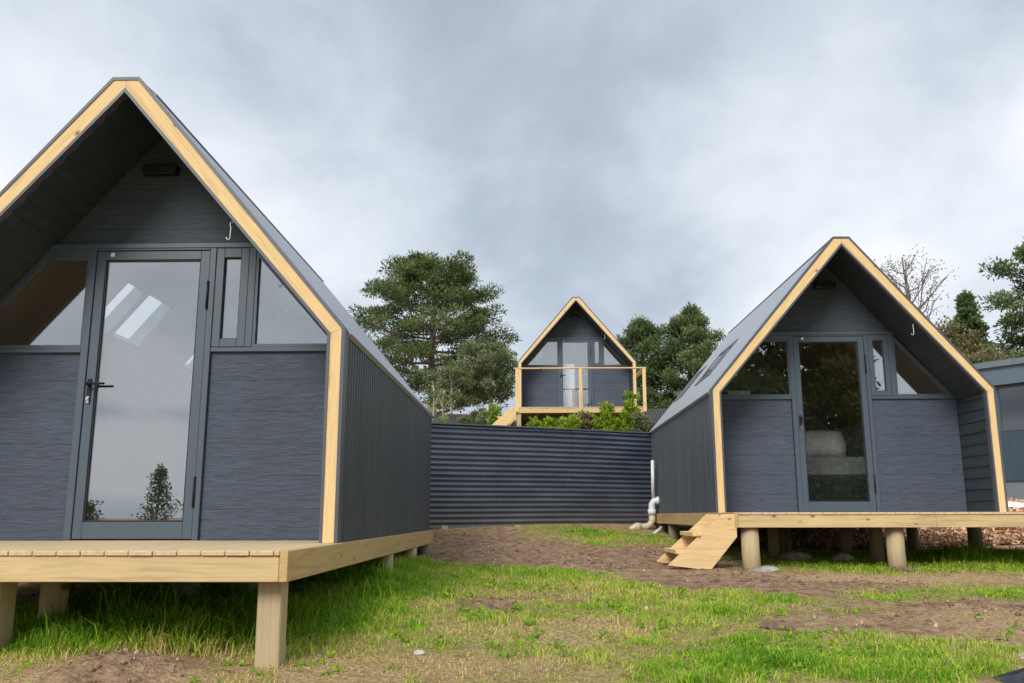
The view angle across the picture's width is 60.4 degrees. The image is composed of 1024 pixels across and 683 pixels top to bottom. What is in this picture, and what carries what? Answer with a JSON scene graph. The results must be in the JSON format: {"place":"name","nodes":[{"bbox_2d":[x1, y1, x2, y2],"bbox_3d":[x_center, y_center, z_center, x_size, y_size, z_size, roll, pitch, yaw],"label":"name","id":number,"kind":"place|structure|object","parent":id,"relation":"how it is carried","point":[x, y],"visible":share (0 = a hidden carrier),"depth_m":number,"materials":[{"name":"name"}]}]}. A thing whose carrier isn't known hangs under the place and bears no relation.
{"place":"outdoors","nodes":[
{"label":"outdoors","id":0,"kind":"place"},
{"bbox_2d":[227,582,257,594],"bbox_3d":[-1.736,1.658,5.886,0.344,0.220,0.267,0,-11,0],"label":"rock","id":1,"kind":"object","parent":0,"point":[248,584],"visible":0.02,"depth_m":5.79,"materials":[{"name":"grey stone"}]},
{"bbox_2d":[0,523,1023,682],"bbox_3d":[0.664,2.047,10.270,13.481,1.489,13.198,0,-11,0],"label":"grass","id":2,"kind":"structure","parent":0,"point":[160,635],"depth_m":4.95,"materials":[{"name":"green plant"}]},
{"bbox_2d":[0,420,1023,682],"bbox_3d":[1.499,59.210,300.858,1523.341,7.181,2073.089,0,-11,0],"label":"ground","id":3,"kind":"structure","parent":0,"point":[112,670],"depth_m":5.40,"materials":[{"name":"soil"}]},
{"bbox_2d":[171,582,202,600],"bbox_3d":[-2.053,1.606,5.536,0.237,0.220,0.194,0,-11,0],"label":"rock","id":4,"kind":"object","parent":3,"relation":"on","point":[188,587],"visible":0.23,"depth_m":5.48,"materials":[{"name":"grey stone"}]},
{"bbox_2d":[0,530,432,667],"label":"timber deck","id":5,"kind":"structure","parent":3,"relation":"on","point":[57,569],"depth_m":4.23,"materials":[{"name":"brown wood"}]},
{"bbox_2d":[0,77,433,542],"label":"cabin","id":6,"kind":"object","parent":5,"relation":"on","point":[285,403],"visible":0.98,"depth_m":6.29,"materials":[{"name":"grey wood"}]},
{"bbox_2d":[0,249,89,348],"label":"corner window","id":7,"kind":"structure","parent":6,"relation":"in","point":[54,254],"depth_m":6.42,"materials":[{"name":"metal"}]},
{"bbox_2d":[71,251,210,538],"bbox_3d":[-2.606,0.345,6.219,0.842,2.055,0.109,0,-11,1],"label":"door","id":8,"kind":"structure","parent":6,"relation":"in","point":[82,528],"depth_m":6.19,"materials":[{"name":"metal"}]},
{"bbox_2d":[211,248,249,346],"bbox_3d":[-2.027,-0.316,6.363,0.238,0.733,0.056,0,-11,1],"label":"side window","id":9,"kind":"structure","parent":6,"relation":"in","point":[243,254],"depth_m":6.34,"materials":[{"name":"metal"}]},
{"bbox_2d":[252,251,326,346],"bbox_3d":[-1.523,-0.319,6.353,0.662,0.737,0.054,0,-11,1],"label":"corner window","id":10,"kind":"structure","parent":6,"relation":"in","point":[260,258],"depth_m":6.32,"materials":[{"name":"metal"}]},
{"bbox_2d":[413,649,425,654],"bbox_3d":[-0.477,1.605,4.524,0.068,0.040,0.056,0,-11,0],"label":"rock","id":11,"kind":"object","parent":3,"relation":"on","point":[419,652],"visible":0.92,"depth_m":4.51,"materials":[{"name":"stone"}]},
{"bbox_2d":[419,381,446,422],"bbox_3d":[-1.613,1.788,17.980,0.478,2.006,0.536,8,-14,-36],"label":"sapling","id":12,"kind":"object","parent":3,"relation":"on","point":[433,390],"visible":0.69,"depth_m":18.08,"materials":[{"name":"green plant"}]},
{"bbox_2d":[347,249,521,414],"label":"pine tree","id":13,"kind":"object","parent":3,"relation":"on","point":[432,271],"visible":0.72,"depth_m":44.10,"materials":[{"name":"green plant"}]},
{"bbox_2d":[425,389,454,422],"bbox_3d":[-1.444,1.908,18.398,0.579,1.834,0.559,-11,-16,43],"label":"sapling","id":14,"kind":"object","parent":3,"relation":"on","point":[442,404],"visible":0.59,"depth_m":18.47,"materials":[{"name":"green plant"}]},
{"bbox_2d":[418,365,480,413],"bbox_3d":[-2.018,1.773,29.308,1.870,2.039,2.249,-7,-13,33],"label":"broadleaf tree","id":15,"kind":"object","parent":3,"relation":"on","point":[448,375],"visible":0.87,"depth_m":29.08,"materials":[{"name":"green plant"}]},
{"bbox_2d":[434,414,479,422],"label":"shed","id":16,"kind":"structure","parent":3,"relation":"on","point":[452,418],"depth_m":28.27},
{"bbox_2d":[455,407,516,425],"bbox_3d":[-0.645,2.162,23.561,1.731,0.828,1.398,4,-12,-20],"label":"bush","id":17,"kind":"object","parent":3,"relation":"on","point":[472,417],"visible":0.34,"depth_m":23.17,"materials":[{"name":"green plant"}]},
{"bbox_2d":[454,339,517,409],"bbox_3d":[-0.812,1.318,30.259,2.568,2.994,2.525,0,-11,0],"label":"broadleaf tree","id":18,"kind":"object","parent":3,"relation":"on","point":[495,357],"visible":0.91,"depth_m":29.89,"materials":[{"name":"green plant"}]},
{"bbox_2d":[486,403,501,424],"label":"bush","id":19,"kind":"object","parent":3,"relation":"on","point":[493,412],"visible":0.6,"depth_m":21.98,"materials":[{"name":"green plant"}]},
{"bbox_2d":[492,407,515,425],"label":"wooden steps","id":20,"kind":"structure","parent":3,"relation":"on","point":[507,417],"depth_m":21.76,"materials":[{"name":"brown wood"}]},
{"bbox_2d":[7,543,1023,682],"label":"weeds","id":21,"kind":"object","parent":3,"relation":"on","point":[642,639],"visible":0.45,"depth_m":5.09,"materials":[{"name":"green plant"}]},
{"bbox_2d":[15,534,1022,672],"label":"long grass","id":22,"kind":"structure","parent":3,"relation":"on","point":[203,608],"depth_m":4.85,"materials":[{"name":"green plant"}]},
{"bbox_2d":[16,530,1023,682],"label":"soil clods","id":23,"kind":"object","parent":3,"relation":"on","point":[91,669],"visible":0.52,"depth_m":6.92,"materials":[{"name":"brown soil"}]},
{"bbox_2d":[430,422,654,529],"bbox_3d":[-0.344,2.150,13.114,6.919,1.825,0.238,6,-13,-27],"label":"corrugated fence","id":24,"kind":"object","parent":3,"relation":"on","point":[482,475],"visible":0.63,"depth_m":13.46,"materials":[{"name":"metal"}]},
{"bbox_2d":[525,416,559,427],"bbox_3d":[0.746,2.175,20.576,1.080,0.910,0.884,0,-11,0],"label":"bush","id":25,"kind":"object","parent":3,"relation":"on","point":[549,422],"visible":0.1,"depth_m":20.48,"materials":[{"name":"green plant"}]},
{"bbox_2d":[556,413,582,428],"bbox_3d":[1.248,2.145,20.341,1.072,1.001,0.837,0,-11,0],"label":"bush","id":26,"kind":"object","parent":3,"relation":"on","point":[569,422],"visible":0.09,"depth_m":20.35,"materials":[{"name":"green plant"}]},
{"bbox_2d":[513,367,646,426],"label":"timber deck","id":27,"kind":"structure","parent":3,"relation":"on","point":[523,414],"depth_m":21.77,"materials":[{"name":"brown wood"}]},
{"bbox_2d":[517,297,637,413],"bbox_3d":[1.756,0.812,25.611,3.159,3.096,5.026,0,-11,1],"label":"cabin","id":28,"kind":"object","parent":27,"relation":"on","point":[577,332],"visible":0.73,"depth_m":23.72,"materials":[{"name":"grey wood"}]},
{"bbox_2d":[524,339,557,365],"bbox_3d":[0.763,0.299,23.866,0.952,0.737,0.054,0,-11,1],"label":"corner window","id":29,"kind":"structure","parent":28,"relation":"in","point":[547,340],"depth_m":23.84,"materials":[{"name":"metal"}]},
{"bbox_2d":[563,364,575,406],"bbox_3d":[1.546,1.301,23.981,0.360,1.400,0.040,0,-11,1],"label":"curtain","id":30,"kind":"object","parent":28,"relation":"hanging from","point":[568,387],"visible":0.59,"depth_m":23.99,"materials":[{"name":"fabric"}]},
{"bbox_2d":[560,339,591,406],"bbox_3d":[1.718,0.952,23.689,0.842,2.055,0.109,0,-11,1],"label":"door","id":31,"kind":"structure","parent":28,"relation":"in","point":[577,340],"depth_m":23.75,"materials":[{"name":"metal"}]},
{"bbox_2d":[592,339,600,365],"bbox_3d":[2.296,0.291,23.834,0.238,0.733,0.056,0,-11,1],"label":"side window","id":32,"kind":"structure","parent":28,"relation":"in","point":[593,340],"depth_m":23.81,"materials":[{"name":"metal"}]},
{"bbox_2d":[603,339,626,364],"bbox_3d":[2.800,0.288,23.825,0.662,0.737,0.054,0,-11,1],"label":"corner window","id":33,"kind":"structure","parent":28,"relation":"in","point":[604,341],"depth_m":23.80,"materials":[{"name":"metal"}]},
{"bbox_2d":[574,409,592,428],"bbox_3d":[1.719,2.132,20.702,0.522,1.086,0.749,-7,-13,32],"label":"bush","id":34,"kind":"object","parent":3,"relation":"on","point":[587,417],"visible":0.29,"depth_m":20.63,"materials":[{"name":"green plant"}]},
{"bbox_2d":[583,413,604,429],"bbox_3d":[2.014,2.192,20.896,1.216,1.000,0.765,6,-13,-30],"label":"bush","id":35,"kind":"object","parent":3,"relation":"on","point":[594,416],"visible":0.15,"depth_m":20.68,"materials":[{"name":"green plant"}]},
{"bbox_2d":[593,400,619,430],"bbox_3d":[2.263,2.044,20.614,0.761,1.374,0.580,0,-11,0],"label":"bush","id":36,"kind":"object","parent":3,"relation":"on","point":[608,421],"visible":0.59,"depth_m":20.56,"materials":[{"name":"green plant"}]},
{"bbox_2d":[616,390,644,430],"bbox_3d":[2.763,1.947,20.519,0.778,1.700,0.638,0,-11,0],"label":"bush","id":37,"kind":"object","parent":3,"relation":"on","point":[625,422],"visible":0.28,"depth_m":20.50,"materials":[{"name":"green plant"}]},
{"bbox_2d":[629,410,654,431],"bbox_3d":[2.959,2.198,20.170,0.752,1.278,0.550,5,-12,-23],"label":"bush","id":38,"kind":"object","parent":3,"relation":"on","point":[639,425],"visible":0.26,"depth_m":20.15,"materials":[{"name":"green plant"}]},
{"bbox_2d":[616,315,678,408],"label":"pine tree","id":39,"kind":"object","parent":3,"relation":"on","point":[641,337],"visible":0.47,"depth_m":48.07,"materials":[{"name":"green plant"}]},
{"bbox_2d":[644,409,666,428],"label":"shed","id":40,"kind":"structure","parent":3,"relation":"on","point":[655,415],"depth_m":27.98,"materials":[{"name":"grey metal"}]},
{"bbox_2d":[645,302,727,408],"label":"pine tree","id":41,"kind":"object","parent":3,"relation":"on","point":[689,321],"visible":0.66,"depth_m":47.05,"materials":[{"name":"green plant"}]},
{"bbox_2d":[657,514,736,568],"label":"wooden steps","id":42,"kind":"structure","parent":3,"relation":"on","point":[706,541],"depth_m":8.49,"materials":[{"name":"brown wood"}]},
{"bbox_2d":[753,566,779,571],"bbox_3d":[2.412,2.171,8.340,0.252,0.086,0.166,0,-11,0],"label":"rock","id":43,"kind":"object","parent":3,"relation":"on","point":[767,569],"visible":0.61,"depth_m":8.29,"materials":[{"name":"grey stone"}]},
{"bbox_2d":[758,621,792,629],"bbox_3d":[1.563,1.701,5.242,0.197,0.057,0.172,0,-11,0],"label":"clod","id":44,"kind":"object","parent":3,"relation":"on","point":[773,625],"visible":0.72,"depth_m":5.19,"materials":[{"name":"soil"}]},
{"bbox_2d":[779,552,811,560],"bbox_3d":[3.096,2.376,9.628,0.337,0.149,0.296,0,-11,0],"label":"rock","id":45,"kind":"object","parent":3,"relation":"on","point":[795,556],"visible":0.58,"depth_m":9.53,"materials":[{"name":"grey stone"}]},
{"bbox_2d":[655,512,1023,569],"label":"timber deck","id":46,"kind":"structure","parent":3,"relation":"on","point":[749,524],"depth_m":8.52,"materials":[{"name":"brown wood"}]},
{"bbox_2d":[649,236,1008,513],"bbox_3d":[3.803,0.806,12.197,3.159,3.096,5.026,0,-11,1],"label":"cabin","id":47,"kind":"object","parent":46,"relation":"on","point":[849,340],"visible":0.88,"depth_m":10.28,"materials":[{"name":"grey wood"}]},
{"bbox_2d":[629,460,665,532],"bbox_3d":[2.073,2.416,13.486,0.573,1.210,0.631,0,-11,0],"label":"drain pipe","id":48,"kind":"object","parent":47,"relation":"attached to","point":[649,524],"visible":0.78,"depth_m":13.65,"materials":[{"name":"white plastic"}]},
{"bbox_2d":[727,391,750,394],"bbox_3d":[2.706,0.618,10.481,0.270,0.055,0.040,0,-11,1],"label":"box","id":49,"kind":"object","parent":47,"relation":"on","point":[738,392],"visible":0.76,"depth_m":10.46,"materials":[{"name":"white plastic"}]},
{"bbox_2d":[721,335,791,396],"bbox_3d":[2.816,0.292,10.451,0.952,0.738,0.054,0,-11,1],"label":"corner window","id":50,"kind":"structure","parent":47,"relation":"in","point":[770,338],"depth_m":10.43,"materials":[{"name":"metal"}]},
{"bbox_2d":[792,336,876,511],"bbox_3d":[3.769,0.945,10.275,0.842,2.055,0.109,0,-11,1],"label":"door","id":51,"kind":"structure","parent":47,"relation":"in","point":[870,505],"depth_m":10.25,"materials":[{"name":"metal"}]},
{"bbox_2d":[805,430,867,500],"bbox_3d":[3.790,1.884,12.537,2.050,1.070,2.300,0,-11,1],"label":"bed","id":52,"kind":"object","parent":47,"relation":"in","point":[835,473],"visible":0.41,"depth_m":11.41,"materials":[{"name":"fabric"}]},
{"bbox_2d":[867,335,891,395],"bbox_3d":[4.347,0.284,10.422,0.238,0.733,0.056,0,-11,1],"label":"side window","id":53,"kind":"structure","parent":47,"relation":"in","point":[870,338],"depth_m":10.40,"materials":[{"name":"metal"}]},
{"bbox_2d":[892,335,952,395],"bbox_3d":[4.851,0.282,10.414,0.662,0.737,0.054,0,-11,1],"label":"corner window","id":54,"kind":"structure","parent":47,"relation":"in","point":[894,341],"depth_m":10.38,"materials":[{"name":"metal"}]},
{"bbox_2d":[831,553,854,561],"bbox_3d":[3.551,2.341,9.432,0.231,0.142,0.228,-10,-15,40],"label":"rock","id":55,"kind":"object","parent":3,"relation":"on","point":[846,556],"visible":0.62,"depth_m":9.37,"materials":[{"name":"grey stone"}]},
{"bbox_2d":[679,497,1023,549],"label":"wood chips","id":56,"kind":"object","parent":3,"relation":"on","point":[827,538],"visible":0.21,"depth_m":11.99,"materials":[{"name":"brown wood"}]},
{"bbox_2d":[888,566,917,571],"bbox_3d":[3.737,2.178,8.393,0.279,0.066,0.221,0,-11,0],"label":"rock","id":57,"kind":"object","parent":3,"relation":"on","point":[908,569],"visible":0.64,"depth_m":8.32,"materials":[{"name":"stone"}]},
{"bbox_2d":[874,247,958,337],"bbox_3d":[12.490,0.552,27.570,3.401,7.227,3.668,11,-16,-44],"label":"bare tree","id":58,"kind":"object","parent":3,"relation":"on","point":[907,289],"visible":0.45,"depth_m":27.53,"materials":[{"name":"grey plant"}]},
{"bbox_2d":[935,315,992,361],"bbox_3d":[12.328,1.654,24.591,2.331,4.715,2.304,-7,-13,32],"label":"shrubby tree","id":59,"kind":"object","parent":3,"relation":"on","point":[959,343],"visible":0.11,"depth_m":24.61,"materials":[{"name":"green plant"}]},
{"bbox_2d":[950,289,997,355],"bbox_3d":[14.602,1.269,27.742,3.276,6.093,3.127,0,-11,0],"label":"fir tree","id":60,"kind":"object","parent":3,"relation":"on","point":[968,315],"visible":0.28,"depth_m":27.95,"materials":[{"name":"green plant"}]},
{"bbox_2d":[963,347,1013,363],"bbox_3d":[12.637,2.090,23.678,2.477,3.834,2.677,8,-14,-35],"label":"shrubby tree","id":61,"kind":"object","parent":3,"relation":"on","point":[976,358],"visible":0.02,"depth_m":23.47,"materials":[{"name":"green plant"}]},
{"bbox_2d":[973,357,1023,499],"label":"blue building","id":62,"kind":"structure","parent":3,"relation":"on","point":[1005,378],"depth_m":20.40,"materials":[{"name":"wood"}]},
{"bbox_2d":[995,383,1023,431],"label":"window","id":63,"kind":"structure","parent":62,"relation":"in","point":[1010,398],"depth_m":20.49,"materials":[{"name":"glass"}]},
{"bbox_2d":[978,236,1023,353],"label":"pine tree","id":64,"kind":"object","parent":3,"relation":"on","point":[1007,300],"visible":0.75,"depth_m":30.16,"materials":[{"name":"green plant"}]},
{"bbox_2d":[982,342,1023,358],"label":"shrubby tree","id":65,"kind":"object","parent":3,"relation":"on","point":[1020,352],"visible":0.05,"depth_m":26.63,"materials":[{"name":"green plant"}]},
{"bbox_2d":[993,668,1023,682],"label":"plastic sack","id":66,"kind":"object","parent":3,"relation":"on","point":[1015,676],"visible":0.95,"depth_m":3.87,"materials":[{"name":"grey plastic"}]},
{"bbox_2d":[1008,501,1023,507],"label":"plastic bag","id":67,"kind":"object","parent":3,"relation":"on","point":[1015,504],"visible":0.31,"depth_m":15.70,"materials":[{"name":"white plastic"}]},
{"bbox_2d":[0,0,1023,419],"label":"sky","id":68,"kind":"structure","parent":0,"point":[629,159],"materials":[{"name":"grey"}]}
]}

